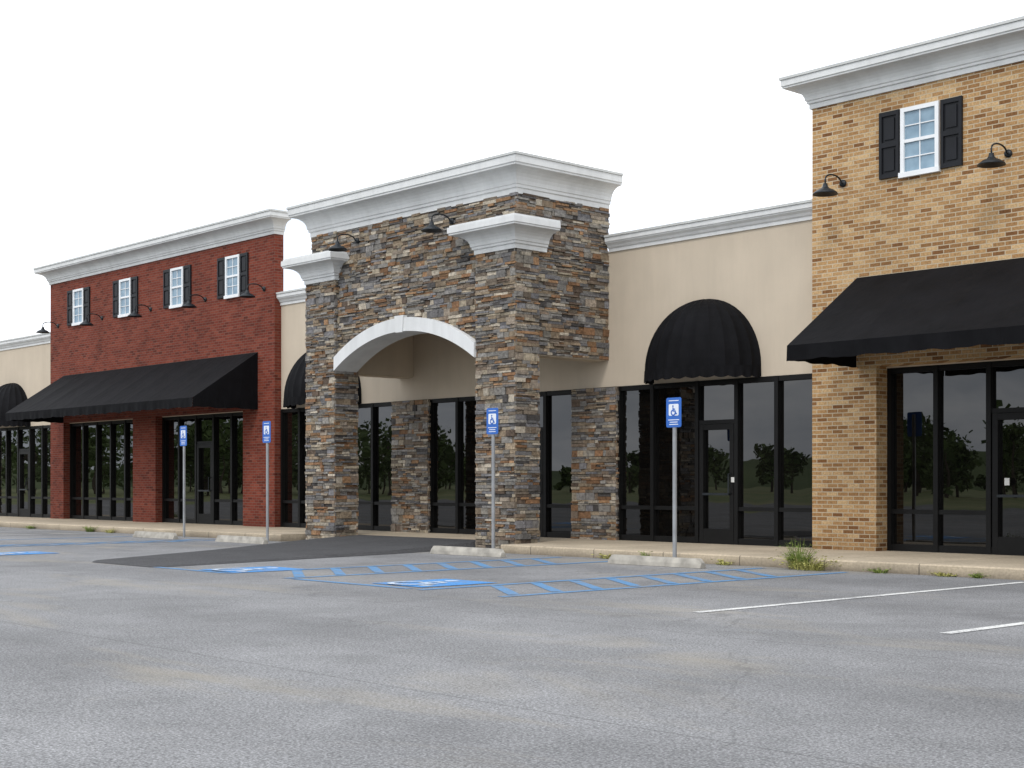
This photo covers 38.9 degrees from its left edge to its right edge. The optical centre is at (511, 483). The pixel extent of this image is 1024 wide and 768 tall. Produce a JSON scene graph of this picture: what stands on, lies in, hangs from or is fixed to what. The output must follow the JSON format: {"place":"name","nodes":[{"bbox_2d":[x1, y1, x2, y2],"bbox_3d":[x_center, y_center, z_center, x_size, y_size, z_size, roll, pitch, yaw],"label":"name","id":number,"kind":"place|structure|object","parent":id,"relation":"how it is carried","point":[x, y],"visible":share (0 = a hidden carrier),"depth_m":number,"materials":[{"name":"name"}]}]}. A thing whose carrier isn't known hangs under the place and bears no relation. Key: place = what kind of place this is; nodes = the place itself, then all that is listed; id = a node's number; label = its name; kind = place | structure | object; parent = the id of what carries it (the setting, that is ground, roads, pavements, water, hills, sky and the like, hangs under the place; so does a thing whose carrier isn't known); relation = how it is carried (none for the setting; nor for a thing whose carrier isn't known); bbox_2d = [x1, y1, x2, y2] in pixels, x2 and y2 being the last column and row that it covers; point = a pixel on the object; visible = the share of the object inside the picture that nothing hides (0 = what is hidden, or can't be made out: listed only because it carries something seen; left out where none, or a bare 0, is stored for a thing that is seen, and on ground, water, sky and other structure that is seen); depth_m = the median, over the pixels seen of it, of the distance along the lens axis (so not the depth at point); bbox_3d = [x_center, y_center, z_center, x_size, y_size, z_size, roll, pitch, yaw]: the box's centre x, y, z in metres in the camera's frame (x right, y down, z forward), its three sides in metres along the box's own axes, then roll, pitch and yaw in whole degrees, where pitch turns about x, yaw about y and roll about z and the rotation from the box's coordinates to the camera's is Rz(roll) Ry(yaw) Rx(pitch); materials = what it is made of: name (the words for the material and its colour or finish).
{"place":"outdoors","nodes":[
{"label":"outdoors","id":0,"kind":"place"},
{"bbox_2d":[0,527,1023,767],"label":"parking lot","id":1,"kind":"structure","parent":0,"point":[104,665],"depth_m":9.75,"materials":[{"name":"grey asphalt"}]},
{"bbox_2d":[0,551,52,554],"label":"accessible parking symbol","id":2,"kind":"object","parent":1,"relation":"on","point":[19,553],"visible":1,"depth_m":25.32,"materials":[{"name":"blue paint"}]},
{"bbox_2d":[83,525,98,531],"bbox_3d":[-10.733,1.129,36.971,0.454,0.181,0.699,0,0,-43],"label":"weed clump","id":3,"kind":"object","parent":1,"relation":"on","point":[88,529],"visible":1,"depth_m":36.92,"materials":[{"name":"green plant"}]},
{"bbox_2d":[101,528,115,532],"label":"weed clump","id":4,"kind":"object","parent":1,"relation":"on","point":[106,531],"visible":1,"depth_m":36.16,"materials":[{"name":"green plant"}]},
{"bbox_2d":[133,531,177,538],"bbox_3d":[-8.043,1.149,32.680,0.170,0.135,1.840,0,0,-43],"label":"wheel stop","id":5,"kind":"object","parent":1,"relation":"on","point":[160,535],"visible":1,"depth_m":32.52,"materials":[{"name":"concrete"}]},
{"bbox_2d":[180,426,186,536],"bbox_3d":[-7.507,-0.054,33.173,0.044,2.548,0.305,0,0,-43],"label":"disabled parking sign","id":6,"kind":"object","parent":1,"relation":"on","point":[183,436],"visible":1,"depth_m":33.15,"materials":[{"name":"metal"}]},
{"bbox_2d":[215,535,268,543],"bbox_3d":[-5.606,1.149,30.030,0.170,0.135,1.840,0,0,-43],"label":"wheel stop","id":7,"kind":"object","parent":1,"relation":"on","point":[241,539],"visible":0.98,"depth_m":29.88,"materials":[{"name":"concrete"}]},
{"bbox_2d":[200,566,303,572],"bbox_3d":[-3.666,1.208,20.607,1.200,0.012,1.000,0,0,-43],"label":"accessible parking symbol","id":8,"kind":"object","parent":1,"relation":"on","point":[253,569],"visible":1,"depth_m":20.58,"materials":[{"name":"blue paint"}]},
{"bbox_2d":[263,421,270,541],"bbox_3d":[-5.172,-0.054,30.633,0.044,2.548,0.305,0,0,-43],"label":"disabled parking sign","id":9,"kind":"object","parent":1,"relation":"on","point":[267,432],"visible":0.97,"depth_m":30.62,"materials":[{"name":"metal"}]},
{"bbox_2d":[93,535,475,566],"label":"asphalt ramp","id":10,"kind":"structure","parent":1,"relation":"on","point":[351,545],"depth_m":25.48,"materials":[{"name":"grey asphalt"}]},
{"bbox_2d":[2,536,847,596],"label":"blue parking lines","id":11,"kind":"object","parent":1,"relation":"on","point":[337,571],"visible":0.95,"depth_m":19.26,"materials":[{"name":"paint"}]},
{"bbox_2d":[376,579,495,586],"bbox_3d":[-0.952,1.208,17.804,1.200,0.012,1.000,0,0,-43],"label":"accessible parking symbol","id":12,"kind":"object","parent":1,"relation":"on","point":[433,582],"visible":1,"depth_m":17.79,"materials":[{"name":"blue paint"}]},
{"bbox_2d":[281,151,622,548],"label":"stone portico","id":13,"kind":"structure","parent":1,"relation":"on","point":[496,266],"depth_m":27.44,"materials":[{"name":"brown stone"}]},
{"bbox_2d":[430,546,505,556],"bbox_3d":[-0.767,1.149,24.767,0.170,0.135,1.840,0,0,-43],"label":"wheel stop","id":14,"kind":"object","parent":1,"relation":"on","point":[473,551],"visible":1,"depth_m":24.65,"materials":[{"name":"concrete"}]},
{"bbox_2d":[487,408,497,547],"bbox_3d":[-0.332,-0.054,25.370,0.044,2.548,0.305,0,0,-43],"label":"disabled parking sign","id":15,"kind":"object","parent":1,"relation":"on","point":[492,421],"visible":0.92,"depth_m":25.35,"materials":[{"name":"metal"}]},
{"bbox_2d":[0,530,1023,633],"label":"parking lines","id":16,"kind":"object","parent":1,"relation":"on","point":[983,628],"visible":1,"depth_m":14.74,"materials":[{"name":"white paint"}]},
{"bbox_2d":[591,553,610,558],"bbox_3d":[1.529,1.170,23.679,0.245,0.100,0.455,0,0,-43],"label":"weed clump","id":17,"kind":"object","parent":1,"relation":"on","point":[605,557],"visible":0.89,"depth_m":23.70,"materials":[{"name":"green plant"}]},
{"bbox_2d":[608,554,705,567],"bbox_3d":[2.137,1.149,21.609,0.170,0.135,1.840,0,0,-43],"label":"wheel stop","id":18,"kind":"object","parent":1,"relation":"on","point":[659,561],"visible":1,"depth_m":21.49,"materials":[{"name":"concrete"}]},
{"bbox_2d":[666,397,680,556],"bbox_3d":[2.497,-0.054,22.294,0.044,2.548,0.305,0,0,-43],"label":"disabled parking sign","id":19,"kind":"object","parent":1,"relation":"on","point":[673,412],"visible":0.96,"depth_m":22.28,"materials":[{"name":"metal"}]},
{"bbox_2d":[711,559,734,564],"bbox_3d":[3.184,1.175,21.849,0.542,0.091,0.403,0,0,18],"label":"weed clump","id":20,"kind":"object","parent":1,"relation":"on","point":[722,562],"visible":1,"depth_m":21.87,"materials":[{"name":"plant"}]},
{"bbox_2d":[776,539,821,567],"bbox_3d":[4.141,0.977,20.854,0.574,0.445,0.918,0,0,-43],"label":"weed clump","id":21,"kind":"object","parent":1,"relation":"on","point":[797,554],"visible":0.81,"depth_m":20.78,"materials":[{"name":"green plant"}]},
{"bbox_2d":[767,555,842,570],"bbox_3d":[4.199,1.104,20.548,0.971,0.233,1.357,0,0,-18],"label":"weed clump","id":22,"kind":"object","parent":1,"relation":"on","point":[811,566],"visible":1,"depth_m":20.46,"materials":[{"name":"green plant"}]},
{"bbox_2d":[863,568,890,572],"bbox_3d":[5.042,1.180,19.874,0.307,0.080,0.474,0,0,-43],"label":"weed clump","id":23,"kind":"object","parent":1,"relation":"on","point":[880,571],"visible":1,"depth_m":19.82,"materials":[{"name":"green plant"}]},
{"bbox_2d":[930,572,956,576],"bbox_3d":[5.748,1.186,19.139,0.415,0.068,0.559,0,0,-11],"label":"weed clump","id":24,"kind":"object","parent":1,"relation":"on","point":[945,574],"visible":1,"depth_m":19.08,"materials":[{"name":"plant"}]},
{"bbox_2d":[968,572,990,577],"bbox_3d":[6.041,1.174,18.770,0.233,0.091,0.385,0,0,-43],"label":"weed clump","id":25,"kind":"object","parent":1,"relation":"on","point":[976,575],"visible":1,"depth_m":18.76,"materials":[{"name":"green plant"}]},
{"bbox_2d":[0,516,1023,579],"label":"sidewalk","id":26,"kind":"structure","parent":0,"point":[1009,567],"depth_m":23.83,"materials":[{"name":"concrete"}]},
{"bbox_2d":[0,425,49,517],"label":"storefront frame","id":27,"kind":"object","parent":26,"relation":"on","point":[21,512],"visible":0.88,"depth_m":46.79,"materials":[{"name":"black metal"}]},
{"bbox_2d":[0,428,49,513],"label":"storefront glass","id":28,"kind":"object","parent":27,"relation":"in","point":[36,466],"visible":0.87,"depth_m":47.18,"materials":[{"name":"black glass"}]},
{"bbox_2d":[50,234,282,526],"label":"brick walls","id":29,"kind":"structure","parent":26,"relation":"on","point":[212,326],"depth_m":39.68,"materials":[{"name":"red brick"}]},
{"bbox_2d":[36,322,58,332],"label":"gooseneck lamp","id":30,"kind":"object","parent":29,"relation":"attached to","point":[42,330],"visible":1,"depth_m":44.45,"materials":[{"name":"metal"}]},
{"bbox_2d":[72,288,82,325],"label":"window frame","id":31,"kind":"object","parent":29,"relation":"attached to","point":[74,307],"visible":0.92,"depth_m":43.72,"materials":[{"name":"white plastic"}]},
{"bbox_2d":[67,287,89,325],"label":"window shutters","id":32,"kind":"object","parent":31,"relation":"attached to","point":[86,300],"depth_m":43.44,"materials":[{"name":"black wood"}]},
{"bbox_2d":[75,291,81,322],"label":"window glass","id":33,"kind":"object","parent":31,"relation":"attached to","point":[76,304],"visible":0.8,"depth_m":43.76,"materials":[{"name":"glass"}]},
{"bbox_2d":[79,313,102,325],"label":"gooseneck lamp","id":34,"kind":"object","parent":29,"relation":"attached to","point":[86,322],"visible":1,"depth_m":42.32,"materials":[{"name":"metal"}]},
{"bbox_2d":[70,419,132,520],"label":"storefront frame","id":35,"kind":"object","parent":29,"relation":"attached to","point":[84,498],"visible":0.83,"depth_m":43.35,"materials":[{"name":"black metal"}]},
{"bbox_2d":[73,423,132,516],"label":"storefront glass","id":36,"kind":"object","parent":35,"relation":"in","point":[104,466],"visible":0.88,"depth_m":43.21,"materials":[{"name":"black glass"}]},
{"bbox_2d":[118,278,130,317],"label":"window frame","id":37,"kind":"object","parent":29,"relation":"attached to","point":[120,315],"visible":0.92,"depth_m":41.56,"materials":[{"name":"white plastic"}]},
{"bbox_2d":[121,281,128,313],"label":"window glass","id":38,"kind":"object","parent":37,"relation":"attached to","point":[123,295],"visible":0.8,"depth_m":41.63,"materials":[{"name":"glass"}]},
{"bbox_2d":[113,276,137,317],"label":"window shutters","id":39,"kind":"object","parent":37,"relation":"attached to","point":[134,291],"depth_m":41.27,"materials":[{"name":"black wood"}]},
{"bbox_2d":[127,304,151,317],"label":"gooseneck lamp","id":40,"kind":"object","parent":29,"relation":"attached to","point":[134,314],"visible":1,"depth_m":40.17,"materials":[{"name":"metal"}]},
{"bbox_2d":[34,211,290,284],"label":"crown cornice","id":41,"kind":"structure","parent":29,"relation":"on","point":[267,223],"depth_m":39.33,"materials":[{"name":"white paint"}]},
{"bbox_2d":[33,209,287,269],"bbox_3d":[-10.184,-6.712,40.527,0.650,0.057,13.330,0,0,-43],"label":"cornice cap","id":42,"kind":"object","parent":41,"relation":"on","point":[246,215],"visible":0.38,"depth_m":39.02,"materials":[{"name":"metal"}]},
{"bbox_2d":[169,266,182,308],"bbox_3d":[-9.108,-5.335,39.404,0.085,1.090,0.710,0,0,-43],"label":"window frame","id":43,"kind":"object","parent":29,"relation":"attached to","point":[172,306],"visible":0.94,"depth_m":39.41,"materials":[{"name":"white plastic"}]},
{"bbox_2d":[173,269,180,304],"bbox_3d":[-9.093,-5.355,39.418,0.001,1.010,0.630,0,0,-43],"label":"window glass","id":44,"kind":"object","parent":43,"relation":"attached to","point":[175,289],"visible":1,"depth_m":39.46,"materials":[{"name":"glass"}]},
{"bbox_2d":[163,265,191,308],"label":"window shutters","id":45,"kind":"object","parent":43,"relation":"attached to","point":[187,281],"depth_m":39.12,"materials":[{"name":"black wood"}]},
{"bbox_2d":[181,294,206,307],"bbox_3d":[-8.358,-4.814,38.123,0.715,0.359,0.410,0,0,-43],"label":"gooseneck lamp","id":46,"kind":"object","parent":29,"relation":"attached to","point":[188,304],"visible":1,"depth_m":38.09,"materials":[{"name":"metal"}]},
{"bbox_2d":[224,254,239,298],"bbox_3d":[-7.199,-5.335,37.328,0.085,1.090,0.710,0,0,-43],"label":"window frame","id":47,"kind":"object","parent":29,"relation":"attached to","point":[226,296],"visible":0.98,"depth_m":37.29,"materials":[{"name":"white plastic"}]},
{"bbox_2d":[227,257,236,294],"bbox_3d":[-7.184,-5.355,37.342,0.001,1.010,0.630,0,0,-43],"label":"window glass","id":48,"kind":"object","parent":47,"relation":"attached to","point":[229,280],"visible":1,"depth_m":37.40,"materials":[{"name":"glass"}]},
{"bbox_2d":[217,252,248,298],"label":"window shutters","id":49,"kind":"object","parent":47,"relation":"attached to","point":[244,270],"depth_m":37.03,"materials":[{"name":"black wood"}]},
{"bbox_2d":[239,283,265,297],"bbox_3d":[-6.449,-4.814,36.048,0.715,0.359,0.410,0,0,-43],"label":"gooseneck lamp","id":50,"kind":"object","parent":29,"relation":"attached to","point":[247,294],"visible":1,"depth_m":36.00,"materials":[{"name":"metal"}]},
{"bbox_2d":[283,235,283,290],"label":"parapet back","id":51,"kind":"structure","parent":29,"relation":"attached to","point":[283,259],"depth_m":36.23,"materials":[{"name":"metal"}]},
{"bbox_3d":[-10.737,-2.629,39.898,1.807,1.172,10.843,0,0,-43],"label":"awning frame","id":52,"kind":"object","parent":29,"relation":"attached to","visible":0},
{"bbox_2d":[5,352,257,422],"bbox_3d":[-10.766,-2.592,39.869,1.872,1.456,10.899,0,0,-43],"label":"shed awning","id":53,"kind":"object","parent":52,"relation":"attached to","point":[230,381],"visible":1,"depth_m":38.28,"materials":[{"name":"fabric"}]},
{"bbox_2d":[162,412,242,524],"bbox_3d":[-8.189,-0.395,38.863,0.145,2.928,4.500,0,0,-43],"label":"storefront frame","id":54,"kind":"object","parent":26,"relation":"on","point":[210,518],"visible":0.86,"depth_m":38.90,"materials":[{"name":"black metal"}]},
{"bbox_2d":[166,416,242,520],"bbox_3d":[-8.180,-0.395,38.871,0.010,2.930,4.500,0,0,-43],"label":"storefront glass","id":55,"kind":"object","parent":54,"relation":"in","point":[223,458],"visible":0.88,"depth_m":38.93,"materials":[{"name":"black glass"}]},
{"bbox_2d":[198,477,210,491],"bbox_3d":[-8.250,0.004,38.778,0.085,0.391,0.643,0,0,-43],"label":"storefront door handle","id":56,"kind":"object","parent":54,"relation":"attached to","point":[208,490],"visible":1,"depth_m":38.55,"materials":[{"name":"black metal"}]},
{"bbox_2d":[280,402,392,530],"bbox_3d":[-4.153,-0.395,34.430,0.145,2.928,4.590,0,0,-43],"label":"storefront frame","id":57,"kind":"object","parent":26,"relation":"on","point":[373,503],"visible":0.48,"depth_m":35.47,"materials":[{"name":"black metal"}]},
{"bbox_2d":[285,406,391,525],"bbox_3d":[-4.144,-0.395,34.438,0.010,2.930,4.590,0,0,-43],"label":"storefront glass","id":58,"kind":"object","parent":57,"relation":"in","point":[383,459],"visible":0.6,"depth_m":33.62,"materials":[{"name":"black glass"}]},
{"bbox_2d":[429,390,572,537],"bbox_3d":[-0.241,-0.395,30.175,0.145,2.928,4.490,0,0,-43],"label":"storefront frame","id":59,"kind":"object","parent":26,"relation":"on","point":[545,505],"visible":0.51,"depth_m":30.88,"materials":[{"name":"black metal"}]},
{"bbox_2d":[434,395,571,532],"bbox_3d":[-0.232,-0.395,30.183,0.009,2.930,4.490,0,0,-43],"label":"storefront glass","id":60,"kind":"object","parent":59,"relation":"in","point":[560,448],"visible":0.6,"depth_m":30.89,"materials":[{"name":"black glass"}]},
{"bbox_2d":[393,386,616,537],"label":"stone pillars","id":61,"kind":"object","parent":26,"relation":"on","point":[573,476],"visible":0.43,"depth_m":28.36,"materials":[{"name":"grey stone"}]},
{"bbox_2d":[391,387,618,539],"bbox_3d":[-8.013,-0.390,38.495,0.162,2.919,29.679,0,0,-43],"label":"stone pier veneer","id":62,"kind":"object","parent":61,"relation":"attached to","point":[583,463],"visible":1,"depth_m":28.30,"materials":[{"name":"stone"}]},
{"bbox_2d":[812,61,1023,550],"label":"brick walls","id":63,"kind":"structure","parent":26,"relation":"on","point":[866,222],"depth_m":23.11,"materials":[{"name":"beige brick"}]},
{"bbox_2d":[812,174,845,196],"bbox_3d":[5.126,-4.814,23.312,0.715,0.359,0.410,0,0,-43],"label":"gooseneck lamp","id":64,"kind":"object","parent":63,"relation":"attached to","point":[825,190],"visible":1,"depth_m":23.29,"materials":[{"name":"metal"}]},
{"bbox_2d":[780,20,1023,109],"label":"crown cornice","id":65,"kind":"structure","parent":63,"relation":"on","point":[989,48],"depth_m":22.39,"materials":[{"name":"white paint"}]},
{"bbox_2d":[779,16,1023,80],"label":"cornice cap","id":66,"kind":"object","parent":65,"relation":"on","point":[909,46],"visible":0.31,"depth_m":22.25,"materials":[{"name":"metal"}]},
{"bbox_2d":[898,100,940,178],"bbox_3d":[6.319,-5.335,22.480,0.085,1.090,0.710,0,0,-43],"label":"window frame","id":67,"kind":"object","parent":63,"relation":"attached to","point":[902,174],"visible":1,"depth_m":22.48,"materials":[{"name":"white plastic"}]},
{"bbox_2d":[905,106,934,171],"bbox_3d":[6.334,-5.355,22.494,0.001,1.010,0.630,0,0,-43],"label":"window glass","id":68,"kind":"object","parent":67,"relation":"attached to","point":[927,145],"visible":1,"depth_m":22.48,"materials":[{"name":"glass"}]},
{"bbox_2d":[879,95,962,179],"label":"window shutters","id":69,"kind":"object","parent":63,"relation":"attached to","point":[951,132],"depth_m":22.19,"materials":[{"name":"black wood"}]},
{"bbox_2d":[887,359,1023,555],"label":"storefront frame","id":70,"kind":"object","parent":63,"relation":"attached to","point":[996,544],"visible":1,"depth_m":22.37,"materials":[{"name":"black metal"}]},
{"bbox_2d":[894,366,1023,546],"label":"storefront glass","id":71,"kind":"object","parent":70,"relation":"in","point":[963,439],"visible":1,"depth_m":22.48,"materials":[{"name":"black glass"}]},
{"bbox_2d":[1004,478,1009,484],"bbox_3d":[7.429,-0.035,21.761,0.004,0.110,0.080,0,0,-43],"label":"paper notice","id":72,"kind":"object","parent":70,"relation":"attached to","point":[1006,481],"visible":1,"depth_m":21.76,"materials":[{"name":"white paper"}]},
{"bbox_2d":[997,495,1023,496],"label":"storefront door handle","id":73,"kind":"object","parent":70,"relation":"attached to","point":[1010,495],"visible":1,"depth_m":21.71,"materials":[{"name":"black metal"}]},
{"bbox_2d":[977,143,1011,167],"bbox_3d":[7.082,-4.814,21.184,0.715,0.359,0.410,0,0,-43],"label":"gooseneck lamp","id":74,"kind":"object","parent":63,"relation":"attached to","point":[991,161],"visible":1,"depth_m":21.16,"materials":[{"name":"metal"}]},
{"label":"awning frame","id":75,"kind":"object","parent":63,"relation":"attached to","visible":0},
{"bbox_2d":[786,257,1023,367],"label":"shed awning","id":76,"kind":"object","parent":75,"relation":"attached to","point":[962,306],"visible":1,"depth_m":21.25,"materials":[{"name":"fabric"}]},
{"bbox_2d":[0,0,1023,340],"label":"sky","id":77,"kind":"structure","parent":0,"point":[123,122],"materials":[{"name":"white"}]},
{"label":"ground","id":78,"kind":"structure","parent":0,"visible":0},
{"bbox_2d":[0,220,1023,427],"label":"stucco walls","id":79,"kind":"structure","parent":78,"relation":"on","point":[760,279],"depth_m":27.09,"materials":[{"name":"beige paint"}]},
{"bbox_2d":[0,383,30,426],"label":"dome awning","id":80,"kind":"object","parent":79,"relation":"attached to","point":[12,395],"visible":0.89,"depth_m":46.75,"materials":[{"name":"fabric"}]},
{"bbox_2d":[283,353,361,408],"bbox_3d":[-4.728,-2.580,34.308,0.911,1.480,2.680,0,0,-43],"label":"dome awning","id":81,"kind":"object","parent":79,"relation":"attached to","point":[294,390],"visible":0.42,"depth_m":34.13,"materials":[{"name":"fabric"}]},
{"bbox_2d":[0,202,811,350],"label":"stucco cornice","id":82,"kind":"structure","parent":79,"relation":"attached to","point":[754,220],"depth_m":26.23,"materials":[{"name":"white paint"}]},
{"bbox_2d":[0,199,811,341],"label":"cornice cap","id":83,"kind":"object","parent":79,"relation":"on","point":[713,217],"visible":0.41,"depth_m":26.18,"materials":[{"name":"metal"}]},
{"bbox_2d":[644,299,760,384],"bbox_3d":[3.144,-2.580,25.747,0.911,1.480,2.498,0,0,-43],"label":"dome awning","id":84,"kind":"object","parent":79,"relation":"attached to","point":[706,338],"visible":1,"depth_m":25.27,"materials":[{"name":"fabric"}]},
{"bbox_2d":[617,373,811,547],"bbox_3d":[3.641,-0.395,25.954,0.145,2.928,4.680,0,0,-43],"label":"storefront frame","id":85,"kind":"object","parent":79,"relation":"attached to","point":[731,535],"visible":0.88,"depth_m":25.90,"materials":[{"name":"black metal"}]},
{"bbox_2d":[702,473,730,494],"bbox_3d":[3.627,0.004,25.817,0.085,0.391,0.643,0,0,-43],"label":"storefront door handle","id":86,"kind":"object","parent":85,"relation":"attached to","point":[728,493],"visible":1,"depth_m":25.73,"materials":[{"name":"black metal"}]},
{"bbox_2d":[623,379,811,540],"bbox_3d":[3.649,-0.395,25.962,0.009,2.930,4.680,0,0,-43],"label":"storefront glass","id":87,"kind":"object","parent":85,"relation":"in","point":[757,443],"visible":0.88,"depth_m":25.85,"materials":[{"name":"black glass"}]}
]}

